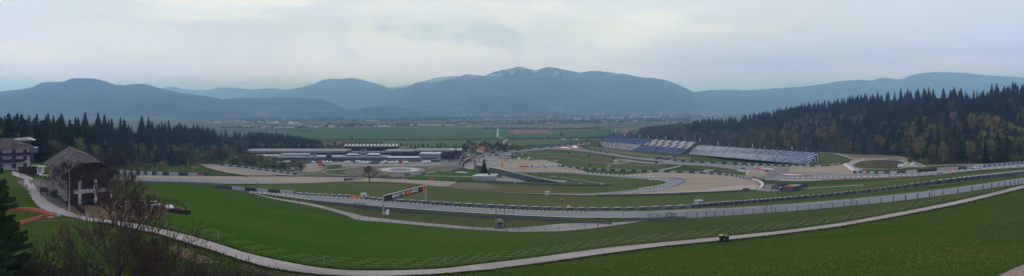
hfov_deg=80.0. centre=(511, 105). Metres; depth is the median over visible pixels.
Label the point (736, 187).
gravel trap
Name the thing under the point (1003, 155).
bare tree
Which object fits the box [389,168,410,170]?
skid pad
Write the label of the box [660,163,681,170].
track
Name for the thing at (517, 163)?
gravel yard
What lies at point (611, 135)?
grandstand
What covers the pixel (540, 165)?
banner board
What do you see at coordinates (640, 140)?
grandstand
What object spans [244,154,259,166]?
young tree
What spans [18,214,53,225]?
orange netting
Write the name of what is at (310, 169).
gravel yard
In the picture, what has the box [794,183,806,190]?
screen fence
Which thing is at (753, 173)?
gravel runoff
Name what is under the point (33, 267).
bare shrub
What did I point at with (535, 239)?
meadow
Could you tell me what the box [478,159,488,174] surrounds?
spruce tree
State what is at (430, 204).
kerb
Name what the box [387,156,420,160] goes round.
team building
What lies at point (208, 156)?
young tree
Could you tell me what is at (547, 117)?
field
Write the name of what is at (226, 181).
track
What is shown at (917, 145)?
birch tree
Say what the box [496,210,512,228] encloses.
scaffold gate
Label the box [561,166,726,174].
tyre wall
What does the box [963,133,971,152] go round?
spruce tree
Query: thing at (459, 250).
meadow tufts
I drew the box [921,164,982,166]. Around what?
farm track
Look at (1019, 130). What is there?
birch tree
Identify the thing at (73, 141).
spruce tree
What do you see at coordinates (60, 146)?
bare tree
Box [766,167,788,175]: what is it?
track
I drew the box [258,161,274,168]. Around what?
young tree
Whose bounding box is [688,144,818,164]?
grandstand
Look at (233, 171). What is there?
gravel runoff
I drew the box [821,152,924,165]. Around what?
service road
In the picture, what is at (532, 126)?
field
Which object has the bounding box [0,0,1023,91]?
sky
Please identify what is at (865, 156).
bank
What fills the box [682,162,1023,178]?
track
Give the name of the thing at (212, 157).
young tree
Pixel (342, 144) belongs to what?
tree line
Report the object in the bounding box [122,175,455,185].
gravel runoff
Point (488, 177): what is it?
storage tent
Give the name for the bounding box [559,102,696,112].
hill
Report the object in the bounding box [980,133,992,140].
birch tree
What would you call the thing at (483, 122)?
field
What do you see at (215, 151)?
young tree
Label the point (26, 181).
path
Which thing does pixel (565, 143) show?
grandstand
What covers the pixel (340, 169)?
kart track
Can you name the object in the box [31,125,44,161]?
spruce tree
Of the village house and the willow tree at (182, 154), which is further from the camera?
the village house
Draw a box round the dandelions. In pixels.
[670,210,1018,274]
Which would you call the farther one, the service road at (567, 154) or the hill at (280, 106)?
the hill at (280, 106)
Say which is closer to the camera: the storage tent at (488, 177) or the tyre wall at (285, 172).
the storage tent at (488, 177)
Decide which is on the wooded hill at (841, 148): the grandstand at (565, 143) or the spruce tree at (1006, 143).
the spruce tree at (1006, 143)
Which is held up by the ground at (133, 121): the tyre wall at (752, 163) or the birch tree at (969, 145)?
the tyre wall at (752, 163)
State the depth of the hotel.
197.09 m
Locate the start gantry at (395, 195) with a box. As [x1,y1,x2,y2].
[382,185,426,213]
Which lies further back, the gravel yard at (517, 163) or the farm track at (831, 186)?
the gravel yard at (517, 163)
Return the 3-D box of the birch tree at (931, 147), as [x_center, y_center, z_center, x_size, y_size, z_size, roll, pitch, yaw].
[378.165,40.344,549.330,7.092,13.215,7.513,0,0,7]
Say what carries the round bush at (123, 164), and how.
on the ground at (133, 121)
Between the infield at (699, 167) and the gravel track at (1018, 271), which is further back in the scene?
the infield at (699, 167)
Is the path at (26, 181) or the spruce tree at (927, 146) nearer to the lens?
the path at (26, 181)
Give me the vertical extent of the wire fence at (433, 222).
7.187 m
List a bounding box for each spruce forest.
[2,112,323,163]
[648,81,1023,158]
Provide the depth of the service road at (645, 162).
878.73 m
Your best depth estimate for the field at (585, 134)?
2495.57 m
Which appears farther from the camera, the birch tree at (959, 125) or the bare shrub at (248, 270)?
the birch tree at (959, 125)
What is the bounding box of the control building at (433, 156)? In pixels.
[419,152,441,160]
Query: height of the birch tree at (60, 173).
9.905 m
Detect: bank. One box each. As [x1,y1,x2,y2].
[300,204,565,227]
[843,154,907,158]
[843,162,862,170]
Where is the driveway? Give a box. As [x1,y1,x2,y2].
[12,171,32,179]
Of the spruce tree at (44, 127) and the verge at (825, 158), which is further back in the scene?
the verge at (825, 158)
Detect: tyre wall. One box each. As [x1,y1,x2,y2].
[117,170,207,175]
[216,185,293,193]
[221,164,296,174]
[379,169,457,176]
[465,142,588,155]
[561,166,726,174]
[666,159,842,166]
[725,174,750,179]
[751,178,763,188]
[853,161,1023,173]
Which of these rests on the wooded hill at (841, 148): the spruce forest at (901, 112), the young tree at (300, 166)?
the spruce forest at (901, 112)
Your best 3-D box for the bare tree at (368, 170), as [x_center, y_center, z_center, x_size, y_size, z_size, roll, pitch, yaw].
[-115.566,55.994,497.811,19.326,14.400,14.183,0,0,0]
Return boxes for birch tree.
[40,160,89,211]
[49,142,57,155]
[74,139,83,151]
[889,144,896,151]
[913,141,920,155]
[927,143,935,154]
[938,140,949,161]
[939,125,945,136]
[949,112,957,119]
[952,120,962,133]
[965,141,975,154]
[967,113,977,124]
[968,118,975,127]
[975,114,984,127]
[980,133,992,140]
[984,116,1000,125]
[986,138,997,157]
[1001,135,1016,147]
[1013,125,1023,135]
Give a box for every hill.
[31,133,283,165]
[219,97,348,114]
[316,106,432,114]
[408,95,562,113]
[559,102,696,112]
[624,98,1023,163]
[712,82,1023,111]
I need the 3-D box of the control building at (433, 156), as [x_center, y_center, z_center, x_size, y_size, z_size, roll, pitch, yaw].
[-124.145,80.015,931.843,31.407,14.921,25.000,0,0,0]
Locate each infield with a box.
[229,169,1023,209]
[431,183,552,192]
[497,173,606,193]
[518,150,664,170]
[607,176,667,191]
[687,165,710,169]
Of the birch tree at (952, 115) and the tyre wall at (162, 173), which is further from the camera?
the birch tree at (952, 115)
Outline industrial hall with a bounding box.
[417,124,433,125]
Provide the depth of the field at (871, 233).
87.91 m
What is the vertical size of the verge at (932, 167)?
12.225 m
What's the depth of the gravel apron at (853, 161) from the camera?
648.31 m
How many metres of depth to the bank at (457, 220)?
218.49 m
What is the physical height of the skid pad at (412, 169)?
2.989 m
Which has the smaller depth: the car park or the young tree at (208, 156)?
the young tree at (208, 156)
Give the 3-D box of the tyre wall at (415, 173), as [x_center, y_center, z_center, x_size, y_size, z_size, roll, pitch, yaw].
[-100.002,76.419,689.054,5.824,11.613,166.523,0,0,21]
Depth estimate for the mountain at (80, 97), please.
10164.36 m
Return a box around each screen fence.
[772,185,793,191]
[774,182,788,186]
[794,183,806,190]
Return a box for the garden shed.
[17,166,37,174]
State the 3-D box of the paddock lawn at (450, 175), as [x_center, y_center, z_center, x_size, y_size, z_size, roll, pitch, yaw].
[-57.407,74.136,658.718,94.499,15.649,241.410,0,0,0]
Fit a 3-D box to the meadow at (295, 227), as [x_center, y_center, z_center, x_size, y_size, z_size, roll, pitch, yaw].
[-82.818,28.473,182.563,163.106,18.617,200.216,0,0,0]
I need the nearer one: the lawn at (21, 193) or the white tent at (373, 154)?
the lawn at (21, 193)
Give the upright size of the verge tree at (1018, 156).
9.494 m
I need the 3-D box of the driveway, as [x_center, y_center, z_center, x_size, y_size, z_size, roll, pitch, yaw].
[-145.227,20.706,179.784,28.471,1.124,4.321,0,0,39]
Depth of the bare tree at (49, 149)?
335.88 m
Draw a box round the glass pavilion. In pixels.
[37,166,43,172]
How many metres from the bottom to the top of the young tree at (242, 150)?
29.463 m
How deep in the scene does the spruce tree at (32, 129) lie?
336.40 m
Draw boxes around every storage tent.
[473,175,481,179]
[481,175,494,180]
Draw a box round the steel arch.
[458,152,475,169]
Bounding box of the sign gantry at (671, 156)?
[656,155,675,158]
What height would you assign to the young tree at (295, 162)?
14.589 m
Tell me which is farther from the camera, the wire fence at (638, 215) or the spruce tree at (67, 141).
the spruce tree at (67, 141)
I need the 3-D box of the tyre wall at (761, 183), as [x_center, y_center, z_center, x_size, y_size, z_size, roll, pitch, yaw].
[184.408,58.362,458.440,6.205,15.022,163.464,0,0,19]
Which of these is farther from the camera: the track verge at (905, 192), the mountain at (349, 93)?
the mountain at (349, 93)
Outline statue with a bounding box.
[462,158,471,168]
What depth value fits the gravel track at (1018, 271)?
63.51 m
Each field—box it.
[243,115,513,118]
[278,129,508,139]
[324,140,569,148]
[442,189,1023,275]
[446,121,510,123]
[446,124,607,129]
[459,118,517,120]
[508,128,621,138]
[509,129,552,133]
[511,116,600,118]
[566,121,655,124]
[611,127,649,132]
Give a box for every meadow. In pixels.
[157,183,503,269]
[503,185,1017,259]
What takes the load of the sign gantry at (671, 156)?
on the verge at (699, 158)
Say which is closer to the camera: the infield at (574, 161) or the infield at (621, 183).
the infield at (621, 183)
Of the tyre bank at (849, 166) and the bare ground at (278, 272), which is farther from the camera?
the tyre bank at (849, 166)
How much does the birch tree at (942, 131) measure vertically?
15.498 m
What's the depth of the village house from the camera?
1131.94 m
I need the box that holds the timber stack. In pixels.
[169,205,190,214]
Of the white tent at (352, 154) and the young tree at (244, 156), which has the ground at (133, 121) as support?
the young tree at (244, 156)
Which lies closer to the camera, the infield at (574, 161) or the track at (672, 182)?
the track at (672, 182)
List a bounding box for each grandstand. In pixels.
[344,144,398,150]
[522,144,548,148]
[550,140,573,146]
[598,141,642,150]
[599,137,653,144]
[604,133,623,137]
[632,145,688,153]
[643,139,698,150]
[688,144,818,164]
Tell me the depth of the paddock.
887.58 m
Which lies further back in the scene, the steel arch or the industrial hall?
the industrial hall
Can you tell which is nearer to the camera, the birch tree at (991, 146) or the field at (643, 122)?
the birch tree at (991, 146)
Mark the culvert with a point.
(499, 222)
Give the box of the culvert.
[495,218,503,228]
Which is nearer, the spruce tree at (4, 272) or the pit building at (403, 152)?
the spruce tree at (4, 272)
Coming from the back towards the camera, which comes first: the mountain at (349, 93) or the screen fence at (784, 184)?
the mountain at (349, 93)
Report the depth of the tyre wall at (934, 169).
345.77 m
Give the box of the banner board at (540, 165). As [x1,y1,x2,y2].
[530,164,560,166]
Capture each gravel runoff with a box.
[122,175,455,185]
[202,165,270,174]
[492,167,584,171]
[737,170,766,176]
[789,164,852,173]
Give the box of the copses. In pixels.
[221,112,724,127]
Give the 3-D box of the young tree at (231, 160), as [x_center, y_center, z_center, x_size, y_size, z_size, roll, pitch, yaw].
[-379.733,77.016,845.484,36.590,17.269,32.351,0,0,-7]
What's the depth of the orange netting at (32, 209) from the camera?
112.47 m
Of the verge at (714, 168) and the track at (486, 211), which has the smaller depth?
the track at (486, 211)
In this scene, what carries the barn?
on the ground at (133, 121)
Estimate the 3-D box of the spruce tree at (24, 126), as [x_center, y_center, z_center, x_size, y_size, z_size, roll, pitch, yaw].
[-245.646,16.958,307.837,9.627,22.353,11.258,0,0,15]
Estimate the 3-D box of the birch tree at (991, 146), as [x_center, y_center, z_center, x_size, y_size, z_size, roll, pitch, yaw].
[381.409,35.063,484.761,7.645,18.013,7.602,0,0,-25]
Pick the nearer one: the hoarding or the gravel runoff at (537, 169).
the hoarding
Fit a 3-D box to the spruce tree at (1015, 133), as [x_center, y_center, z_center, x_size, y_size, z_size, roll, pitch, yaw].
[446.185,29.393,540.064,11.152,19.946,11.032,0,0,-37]
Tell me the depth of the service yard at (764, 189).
388.69 m
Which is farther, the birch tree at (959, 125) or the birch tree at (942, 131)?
the birch tree at (942, 131)
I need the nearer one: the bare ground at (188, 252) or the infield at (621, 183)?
the bare ground at (188, 252)
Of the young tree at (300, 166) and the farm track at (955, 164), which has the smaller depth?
the farm track at (955, 164)
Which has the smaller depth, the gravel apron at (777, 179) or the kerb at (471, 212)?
the kerb at (471, 212)
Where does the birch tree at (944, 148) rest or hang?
on the wooded hill at (841, 148)
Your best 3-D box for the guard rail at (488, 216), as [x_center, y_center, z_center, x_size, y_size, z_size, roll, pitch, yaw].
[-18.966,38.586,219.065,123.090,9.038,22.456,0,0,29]
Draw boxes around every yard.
[17,179,65,209]
[66,199,184,220]
[303,165,324,171]
[495,175,524,181]
[497,159,557,167]
[756,184,804,190]
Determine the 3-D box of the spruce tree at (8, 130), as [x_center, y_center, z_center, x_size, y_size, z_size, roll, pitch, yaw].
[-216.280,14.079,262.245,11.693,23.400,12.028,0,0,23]
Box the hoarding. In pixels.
[649,178,1023,218]
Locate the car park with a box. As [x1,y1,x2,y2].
[454,153,510,158]
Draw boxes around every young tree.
[198,152,216,163]
[205,150,211,163]
[207,146,222,160]
[207,153,220,162]
[214,147,228,162]
[221,146,234,161]
[223,155,242,164]
[231,157,239,164]
[234,145,249,157]
[239,151,247,165]
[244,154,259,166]
[254,155,275,167]
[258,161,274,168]
[278,161,286,168]
[287,161,291,170]
[290,160,306,167]
[293,160,305,170]
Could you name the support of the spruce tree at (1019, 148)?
on the wooded hill at (841, 148)
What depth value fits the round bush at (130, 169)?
460.38 m
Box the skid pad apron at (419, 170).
[376,167,423,172]
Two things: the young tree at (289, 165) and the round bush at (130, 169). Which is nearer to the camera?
the round bush at (130, 169)
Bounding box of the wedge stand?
[489,166,567,182]
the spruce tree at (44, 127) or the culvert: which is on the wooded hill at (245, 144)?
the spruce tree at (44, 127)
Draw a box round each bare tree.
[18,171,231,275]
[47,138,60,154]
[55,141,66,153]
[74,165,142,215]
[89,145,101,158]
[103,144,134,169]
[129,255,209,275]
[360,166,379,181]
[1000,149,1007,161]
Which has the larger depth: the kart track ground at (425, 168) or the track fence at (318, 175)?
the kart track ground at (425, 168)
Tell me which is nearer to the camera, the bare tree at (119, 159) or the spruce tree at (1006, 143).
the bare tree at (119, 159)
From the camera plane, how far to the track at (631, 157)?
1005.11 m
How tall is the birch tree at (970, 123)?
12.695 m
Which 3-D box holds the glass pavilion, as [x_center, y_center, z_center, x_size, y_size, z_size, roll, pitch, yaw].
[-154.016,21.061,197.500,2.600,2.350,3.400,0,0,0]
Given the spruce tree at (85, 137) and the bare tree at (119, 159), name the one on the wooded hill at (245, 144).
the spruce tree at (85, 137)
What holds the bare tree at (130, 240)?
on the ground at (133, 121)
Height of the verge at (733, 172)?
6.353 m
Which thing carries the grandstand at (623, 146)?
on the ground at (133, 121)
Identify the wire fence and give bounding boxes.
[213,185,679,231]
[623,209,669,217]
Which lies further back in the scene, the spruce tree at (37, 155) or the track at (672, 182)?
the track at (672, 182)
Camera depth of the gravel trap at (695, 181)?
515.36 m
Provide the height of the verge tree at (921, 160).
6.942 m
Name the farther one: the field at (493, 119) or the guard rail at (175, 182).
the field at (493, 119)
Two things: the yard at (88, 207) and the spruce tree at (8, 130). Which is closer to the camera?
the yard at (88, 207)
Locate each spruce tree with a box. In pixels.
[0,113,18,138]
[0,168,32,275]
[0,240,18,275]
[12,113,19,134]
[18,116,23,133]
[18,119,31,140]
[22,128,34,156]
[28,120,36,137]
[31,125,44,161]
[36,120,50,162]
[38,120,51,148]
[64,132,73,146]
[66,122,75,140]
[69,126,77,149]
[82,128,92,153]
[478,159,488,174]
[922,136,930,158]
[952,135,966,157]
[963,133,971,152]
[977,133,983,148]
[978,140,991,162]
[981,128,991,152]
[992,131,1004,158]
[1003,132,1012,159]
[1013,128,1017,142]
[1017,141,1023,159]
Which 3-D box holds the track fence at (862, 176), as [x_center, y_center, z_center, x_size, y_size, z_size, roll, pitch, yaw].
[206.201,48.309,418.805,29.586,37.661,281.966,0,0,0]
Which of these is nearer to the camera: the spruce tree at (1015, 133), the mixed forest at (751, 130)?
the spruce tree at (1015, 133)
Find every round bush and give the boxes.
[114,159,129,169]
[125,161,140,170]
[141,162,152,170]
[157,160,168,170]
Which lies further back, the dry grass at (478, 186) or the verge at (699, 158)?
the verge at (699, 158)
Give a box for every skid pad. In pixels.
[382,168,418,171]
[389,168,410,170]
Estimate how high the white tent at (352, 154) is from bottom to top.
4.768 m
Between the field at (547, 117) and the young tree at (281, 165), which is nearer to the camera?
the young tree at (281, 165)
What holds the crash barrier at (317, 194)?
on the infield at (434, 193)
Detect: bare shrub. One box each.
[12,249,57,275]
[14,244,100,275]
[158,260,243,275]
[174,252,259,275]
[184,254,276,275]
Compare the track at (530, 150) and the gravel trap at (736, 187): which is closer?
the gravel trap at (736, 187)
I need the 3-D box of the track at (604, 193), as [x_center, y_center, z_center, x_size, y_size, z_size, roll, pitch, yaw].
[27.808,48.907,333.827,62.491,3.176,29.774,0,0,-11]
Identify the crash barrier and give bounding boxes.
[294,192,355,197]
[363,196,692,209]
[690,170,1023,207]
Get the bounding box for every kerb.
[264,192,583,211]
[384,206,556,216]
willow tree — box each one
[167,145,181,161]
[174,143,199,165]
[191,149,200,163]
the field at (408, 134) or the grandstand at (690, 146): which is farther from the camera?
the field at (408, 134)
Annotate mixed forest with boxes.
[118,130,322,163]
[638,90,1023,153]
[677,112,830,142]
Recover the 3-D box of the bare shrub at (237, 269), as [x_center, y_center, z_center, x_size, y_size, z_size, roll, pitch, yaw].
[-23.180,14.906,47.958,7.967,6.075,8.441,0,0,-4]
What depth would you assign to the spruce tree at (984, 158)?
471.80 m
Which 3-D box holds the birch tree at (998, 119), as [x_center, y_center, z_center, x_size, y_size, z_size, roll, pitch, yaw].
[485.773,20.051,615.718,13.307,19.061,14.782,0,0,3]
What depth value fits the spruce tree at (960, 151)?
484.44 m
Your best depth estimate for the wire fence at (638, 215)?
193.47 m
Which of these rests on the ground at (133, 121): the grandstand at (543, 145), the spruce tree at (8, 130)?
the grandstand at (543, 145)
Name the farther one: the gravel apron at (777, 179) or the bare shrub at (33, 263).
the gravel apron at (777, 179)
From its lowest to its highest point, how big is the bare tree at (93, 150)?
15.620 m
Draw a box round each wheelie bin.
[719,234,723,241]
[724,235,728,241]
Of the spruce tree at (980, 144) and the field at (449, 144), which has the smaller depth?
the spruce tree at (980, 144)
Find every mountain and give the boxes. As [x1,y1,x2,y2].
[0,78,251,115]
[161,86,283,98]
[252,78,391,108]
[349,67,752,112]
[388,76,459,89]
[696,72,1023,107]
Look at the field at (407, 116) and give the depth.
7681.28 m
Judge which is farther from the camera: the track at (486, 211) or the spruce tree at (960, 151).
the spruce tree at (960, 151)
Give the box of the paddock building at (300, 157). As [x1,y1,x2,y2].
[257,153,390,160]
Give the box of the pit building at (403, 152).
[247,148,461,158]
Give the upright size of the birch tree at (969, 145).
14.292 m
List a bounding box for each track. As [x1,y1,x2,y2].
[112,177,298,183]
[200,164,304,175]
[252,184,1016,217]
[323,167,356,171]
[411,163,469,166]
[464,143,589,156]
[503,192,607,194]
[521,171,607,175]
[553,146,686,164]
[608,174,684,194]
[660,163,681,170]
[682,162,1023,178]
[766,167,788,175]
[774,185,859,190]
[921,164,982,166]
[999,265,1023,275]
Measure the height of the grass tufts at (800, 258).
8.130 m
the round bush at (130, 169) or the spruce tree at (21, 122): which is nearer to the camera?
the spruce tree at (21, 122)
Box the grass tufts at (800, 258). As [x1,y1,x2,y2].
[430,194,1023,275]
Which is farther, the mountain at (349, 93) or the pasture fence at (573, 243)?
the mountain at (349, 93)
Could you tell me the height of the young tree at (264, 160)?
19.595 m
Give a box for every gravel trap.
[623,172,758,193]
[639,185,755,193]
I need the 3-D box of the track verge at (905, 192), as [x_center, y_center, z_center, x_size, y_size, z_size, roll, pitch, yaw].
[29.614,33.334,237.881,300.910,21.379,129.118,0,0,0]
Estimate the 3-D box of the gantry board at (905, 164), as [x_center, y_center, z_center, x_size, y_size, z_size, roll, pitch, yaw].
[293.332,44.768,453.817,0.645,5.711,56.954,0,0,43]
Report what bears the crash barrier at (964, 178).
on the ground at (133, 121)
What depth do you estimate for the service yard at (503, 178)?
562.90 m
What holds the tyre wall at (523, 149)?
on the ground at (133, 121)
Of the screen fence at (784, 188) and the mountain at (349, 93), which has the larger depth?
the mountain at (349, 93)
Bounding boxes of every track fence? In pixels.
[117,177,220,184]
[317,174,612,185]
[755,170,932,180]
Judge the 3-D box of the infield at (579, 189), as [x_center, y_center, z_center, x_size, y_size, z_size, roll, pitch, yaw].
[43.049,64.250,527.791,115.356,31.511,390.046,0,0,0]
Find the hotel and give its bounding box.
[0,137,37,170]
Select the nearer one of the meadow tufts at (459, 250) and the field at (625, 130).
the meadow tufts at (459, 250)
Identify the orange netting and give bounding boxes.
[7,207,54,217]
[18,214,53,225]
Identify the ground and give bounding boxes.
[0,112,1023,274]
[164,246,219,262]
[242,264,313,275]
[294,165,457,176]
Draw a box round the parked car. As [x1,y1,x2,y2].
[146,201,162,207]
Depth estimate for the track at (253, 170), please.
720.23 m
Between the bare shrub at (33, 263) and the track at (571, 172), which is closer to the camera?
the bare shrub at (33, 263)
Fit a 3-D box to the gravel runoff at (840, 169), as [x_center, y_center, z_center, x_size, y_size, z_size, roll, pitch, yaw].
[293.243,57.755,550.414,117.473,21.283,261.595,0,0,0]
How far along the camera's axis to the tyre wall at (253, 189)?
281.69 m
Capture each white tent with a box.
[346,153,360,155]
[367,153,381,155]
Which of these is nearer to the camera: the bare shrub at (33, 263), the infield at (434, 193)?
the bare shrub at (33, 263)
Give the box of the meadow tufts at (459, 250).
[209,169,999,268]
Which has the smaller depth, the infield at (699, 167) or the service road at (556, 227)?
the service road at (556, 227)
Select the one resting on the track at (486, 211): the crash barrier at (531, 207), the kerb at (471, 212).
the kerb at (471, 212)
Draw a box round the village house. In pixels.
[477,146,484,151]
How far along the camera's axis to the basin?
568.28 m
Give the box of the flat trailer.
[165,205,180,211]
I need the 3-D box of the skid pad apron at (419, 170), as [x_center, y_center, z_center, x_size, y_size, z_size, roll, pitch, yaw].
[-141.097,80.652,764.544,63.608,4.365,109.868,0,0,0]
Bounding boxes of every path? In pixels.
[24,179,31,195]
[32,183,1023,275]
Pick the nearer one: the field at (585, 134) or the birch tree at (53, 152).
the birch tree at (53, 152)
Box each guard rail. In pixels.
[120,180,220,184]
[204,175,614,185]
[205,168,246,176]
[312,201,611,223]
[595,189,749,195]
[623,216,685,221]
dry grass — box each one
[446,183,496,189]
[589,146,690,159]
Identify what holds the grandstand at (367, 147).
on the ground at (133, 121)
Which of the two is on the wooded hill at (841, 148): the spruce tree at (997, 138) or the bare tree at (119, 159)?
the spruce tree at (997, 138)
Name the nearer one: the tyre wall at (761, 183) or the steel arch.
the tyre wall at (761, 183)
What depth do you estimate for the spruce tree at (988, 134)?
505.10 m
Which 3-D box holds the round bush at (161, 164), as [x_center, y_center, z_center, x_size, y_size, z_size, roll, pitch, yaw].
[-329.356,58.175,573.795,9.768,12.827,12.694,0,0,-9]
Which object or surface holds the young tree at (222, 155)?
on the ground at (133, 121)
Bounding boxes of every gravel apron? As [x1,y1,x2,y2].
[765,174,940,180]
[848,159,920,168]
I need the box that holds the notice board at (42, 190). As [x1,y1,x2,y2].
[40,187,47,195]
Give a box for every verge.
[242,177,1023,211]
[584,144,793,164]
[709,167,735,170]
[717,170,745,175]
[815,152,851,164]
[919,163,993,168]
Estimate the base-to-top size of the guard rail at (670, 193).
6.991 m
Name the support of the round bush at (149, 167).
on the ground at (133, 121)
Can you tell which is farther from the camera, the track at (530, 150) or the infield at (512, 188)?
the track at (530, 150)
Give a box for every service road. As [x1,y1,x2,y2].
[248,192,641,231]
[518,152,614,159]
[616,159,679,164]
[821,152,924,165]
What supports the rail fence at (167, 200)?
on the meadow at (295, 227)
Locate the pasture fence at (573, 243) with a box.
[195,181,1020,265]
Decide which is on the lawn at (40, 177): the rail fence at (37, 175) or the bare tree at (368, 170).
the rail fence at (37, 175)
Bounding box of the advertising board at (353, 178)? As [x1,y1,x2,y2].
[344,177,362,180]
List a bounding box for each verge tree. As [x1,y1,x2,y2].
[918,158,929,163]
[1008,153,1023,161]
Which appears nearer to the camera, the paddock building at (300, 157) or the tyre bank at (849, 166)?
the tyre bank at (849, 166)
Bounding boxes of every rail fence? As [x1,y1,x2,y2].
[20,172,47,176]
[72,200,84,215]
[148,195,182,205]
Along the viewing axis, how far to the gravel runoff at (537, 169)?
776.78 m
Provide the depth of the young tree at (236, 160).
803.78 m
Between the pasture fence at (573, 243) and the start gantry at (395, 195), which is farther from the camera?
the start gantry at (395, 195)
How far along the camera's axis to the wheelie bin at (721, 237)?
105.01 m
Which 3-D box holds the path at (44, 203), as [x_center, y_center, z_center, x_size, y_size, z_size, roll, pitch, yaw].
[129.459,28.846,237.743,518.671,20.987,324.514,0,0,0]
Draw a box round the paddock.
[276,158,496,169]
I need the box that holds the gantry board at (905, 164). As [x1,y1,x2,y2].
[897,162,914,167]
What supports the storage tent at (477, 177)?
on the paddock lawn at (450, 175)
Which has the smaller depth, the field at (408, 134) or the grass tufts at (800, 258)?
the grass tufts at (800, 258)
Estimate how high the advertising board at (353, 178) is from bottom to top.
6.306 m
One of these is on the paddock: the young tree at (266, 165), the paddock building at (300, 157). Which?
the paddock building at (300, 157)
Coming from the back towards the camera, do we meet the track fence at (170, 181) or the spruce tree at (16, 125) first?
the spruce tree at (16, 125)
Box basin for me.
[853,160,903,168]
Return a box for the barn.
[42,146,116,203]
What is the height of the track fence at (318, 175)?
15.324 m
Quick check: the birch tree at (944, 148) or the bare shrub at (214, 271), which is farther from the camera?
the birch tree at (944, 148)
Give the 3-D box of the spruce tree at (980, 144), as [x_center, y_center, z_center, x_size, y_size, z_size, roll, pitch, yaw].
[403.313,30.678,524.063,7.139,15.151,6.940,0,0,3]
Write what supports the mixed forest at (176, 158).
on the wooded hill at (245, 144)
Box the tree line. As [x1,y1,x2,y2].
[300,127,640,148]
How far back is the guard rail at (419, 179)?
527.06 m
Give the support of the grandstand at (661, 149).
on the ground at (133, 121)
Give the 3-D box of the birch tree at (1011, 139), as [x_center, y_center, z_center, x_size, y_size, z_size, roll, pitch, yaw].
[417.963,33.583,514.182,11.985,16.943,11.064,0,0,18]
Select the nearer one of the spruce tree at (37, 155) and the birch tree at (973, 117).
the spruce tree at (37, 155)
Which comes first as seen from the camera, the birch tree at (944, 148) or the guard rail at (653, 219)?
the guard rail at (653, 219)
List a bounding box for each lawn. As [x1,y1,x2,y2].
[0,186,317,275]
[22,168,46,178]
[407,169,501,179]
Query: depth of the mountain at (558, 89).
16121.58 m
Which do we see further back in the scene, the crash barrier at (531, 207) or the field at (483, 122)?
the field at (483, 122)
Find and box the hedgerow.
[316,137,602,139]
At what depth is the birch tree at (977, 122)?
643.91 m
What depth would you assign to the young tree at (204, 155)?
872.56 m
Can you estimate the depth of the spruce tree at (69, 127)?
422.06 m
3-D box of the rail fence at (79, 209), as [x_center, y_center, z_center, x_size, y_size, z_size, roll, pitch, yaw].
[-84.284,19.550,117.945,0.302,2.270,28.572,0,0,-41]
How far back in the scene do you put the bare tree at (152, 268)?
38.10 m
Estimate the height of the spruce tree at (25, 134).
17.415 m
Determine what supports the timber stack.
on the yard at (88, 207)
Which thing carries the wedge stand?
on the ground at (133, 121)
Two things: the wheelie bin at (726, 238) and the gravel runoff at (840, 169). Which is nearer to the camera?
the wheelie bin at (726, 238)
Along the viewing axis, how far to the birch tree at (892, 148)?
847.38 m

